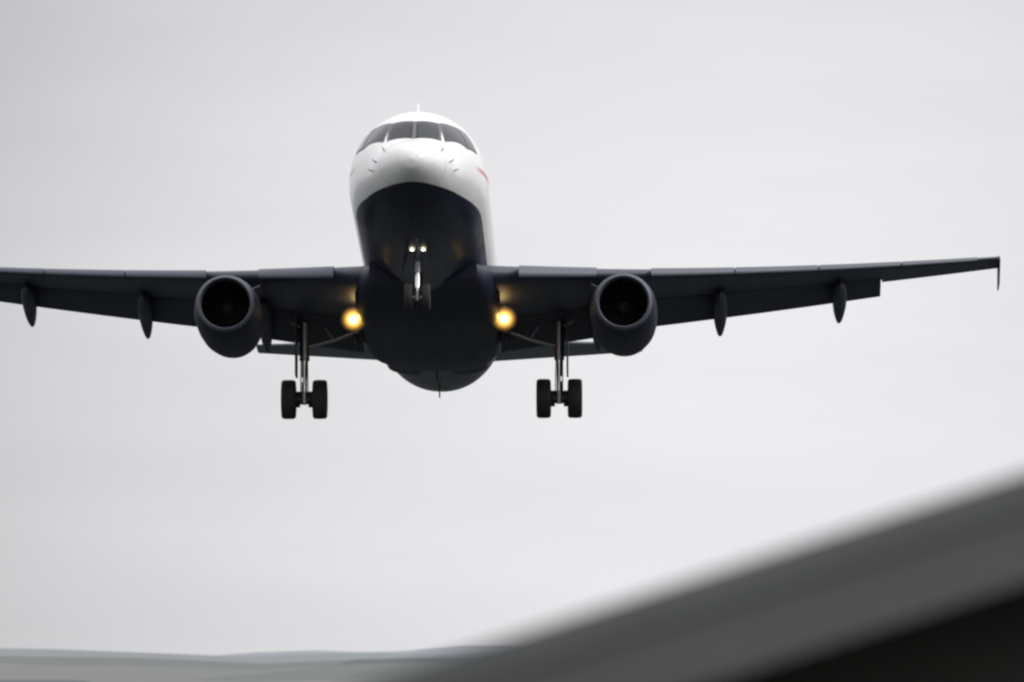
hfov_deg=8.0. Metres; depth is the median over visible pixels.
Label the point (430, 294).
airliner
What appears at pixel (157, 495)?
sky
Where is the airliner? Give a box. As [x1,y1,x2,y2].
[0,104,999,418]
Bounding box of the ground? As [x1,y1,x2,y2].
[0,646,477,681]
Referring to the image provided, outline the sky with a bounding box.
[0,0,1023,654]

